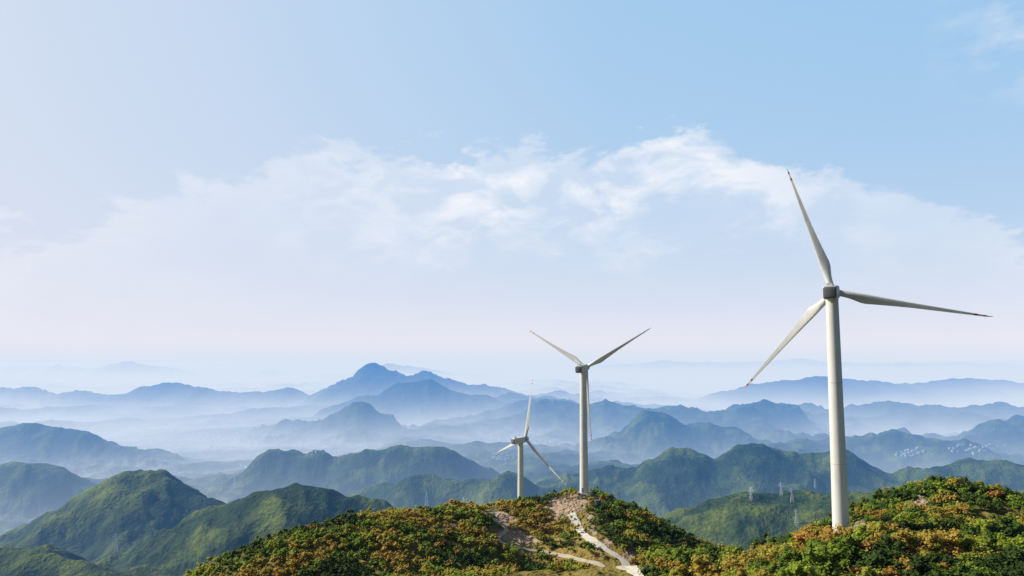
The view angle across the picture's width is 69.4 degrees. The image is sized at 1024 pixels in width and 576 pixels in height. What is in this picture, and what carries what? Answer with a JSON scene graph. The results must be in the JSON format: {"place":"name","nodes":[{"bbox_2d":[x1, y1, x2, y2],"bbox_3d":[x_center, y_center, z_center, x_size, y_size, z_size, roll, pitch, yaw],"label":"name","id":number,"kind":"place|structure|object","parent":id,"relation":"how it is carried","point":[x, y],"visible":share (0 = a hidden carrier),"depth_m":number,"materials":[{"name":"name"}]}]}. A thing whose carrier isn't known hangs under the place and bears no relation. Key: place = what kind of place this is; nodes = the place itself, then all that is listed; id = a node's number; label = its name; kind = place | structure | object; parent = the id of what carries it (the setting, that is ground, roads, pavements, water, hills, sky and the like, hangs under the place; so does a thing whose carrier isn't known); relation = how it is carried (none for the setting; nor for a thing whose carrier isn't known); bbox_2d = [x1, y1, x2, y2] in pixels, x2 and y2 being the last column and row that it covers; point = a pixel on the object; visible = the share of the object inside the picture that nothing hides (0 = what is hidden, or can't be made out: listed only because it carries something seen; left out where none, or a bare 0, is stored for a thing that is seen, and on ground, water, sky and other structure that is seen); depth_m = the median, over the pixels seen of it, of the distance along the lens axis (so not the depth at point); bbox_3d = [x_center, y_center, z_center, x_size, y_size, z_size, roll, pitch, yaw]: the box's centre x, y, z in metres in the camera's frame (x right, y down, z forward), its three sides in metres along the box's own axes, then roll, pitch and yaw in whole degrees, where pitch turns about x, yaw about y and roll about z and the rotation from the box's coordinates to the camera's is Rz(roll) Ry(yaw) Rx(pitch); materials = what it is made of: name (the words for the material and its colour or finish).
{"place":"outdoors","nodes":[
{"label":"outdoors","id":0,"kind":"place"},
{"bbox_2d":[0,358,1023,575],"bbox_3d":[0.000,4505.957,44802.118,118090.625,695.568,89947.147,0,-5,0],"label":"terrain","id":1,"kind":"structure","parent":0,"point":[84,480],"depth_m":4642.55,"materials":[{"name":"green plant"}]},
{"bbox_2d":[111,533,120,552],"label":"power pylon","id":2,"kind":"object","parent":1,"relation":"on","point":[116,542],"visible":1,"depth_m":1621.90,"materials":[{"name":"metal"}]},
{"bbox_2d":[137,402,878,471],"bbox_3d":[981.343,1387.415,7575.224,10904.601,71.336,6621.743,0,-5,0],"label":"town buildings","id":3,"kind":"structure","parent":1,"relation":"on","point":[302,444],"depth_m":6156.39,"materials":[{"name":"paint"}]},
{"bbox_2d":[497,380,563,497],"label":"wind turbine","id":4,"kind":"object","parent":1,"relation":"on","point":[519,441],"visible":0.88,"depth_m":480.17,"materials":[{"name":"paint"}]},
{"bbox_2d":[135,425,1006,463],"bbox_3d":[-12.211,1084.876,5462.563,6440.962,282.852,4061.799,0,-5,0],"label":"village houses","id":5,"kind":"structure","parent":1,"relation":"on","point":[904,453],"depth_m":4332.46,"materials":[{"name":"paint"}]},
{"bbox_2d":[529,328,649,495],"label":"wind turbine","id":6,"kind":"object","parent":1,"relation":"on","point":[581,368],"visible":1,"depth_m":387.01,"materials":[{"name":"paint"}]},
{"bbox_2d":[594,499,601,506],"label":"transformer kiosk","id":7,"kind":"object","parent":1,"relation":"on","point":[598,501],"visible":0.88,"depth_m":368.93,"materials":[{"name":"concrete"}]},
{"bbox_2d":[183,474,1023,575],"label":"ridge shrubs","id":8,"kind":"object","parent":1,"relation":"on","point":[389,517],"visible":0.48,"depth_m":310.21,"materials":[{"name":"green plant"}]},
{"bbox_2d":[636,476,1023,575],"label":"hill","id":9,"kind":"structure","parent":1,"relation":"on","point":[954,544],"depth_m":193.62,"materials":[{"name":"green plant"}]},
{"bbox_2d":[744,167,992,532],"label":"wind turbine","id":10,"kind":"object","parent":1,"relation":"on","point":[832,293],"visible":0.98,"depth_m":212.17,"materials":[{"name":"paint"}]},
{"bbox_2d":[852,495,929,530],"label":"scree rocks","id":11,"kind":"object","parent":1,"relation":"on","point":[918,497],"visible":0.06,"depth_m":251.22,"materials":[{"name":"brown stone"}]},
{"bbox_2d":[0,0,1023,361],"label":"sky","id":12,"kind":"structure","parent":0,"point":[181,180],"materials":[{"name":"blue"}]},
{"bbox_2d":[484,512,643,575],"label":"dirt path","id":13,"kind":"structure","parent":0,"point":[625,563],"depth_m":328.50,"materials":[{"name":"soil"},{"name":"gravel"}]}
]}

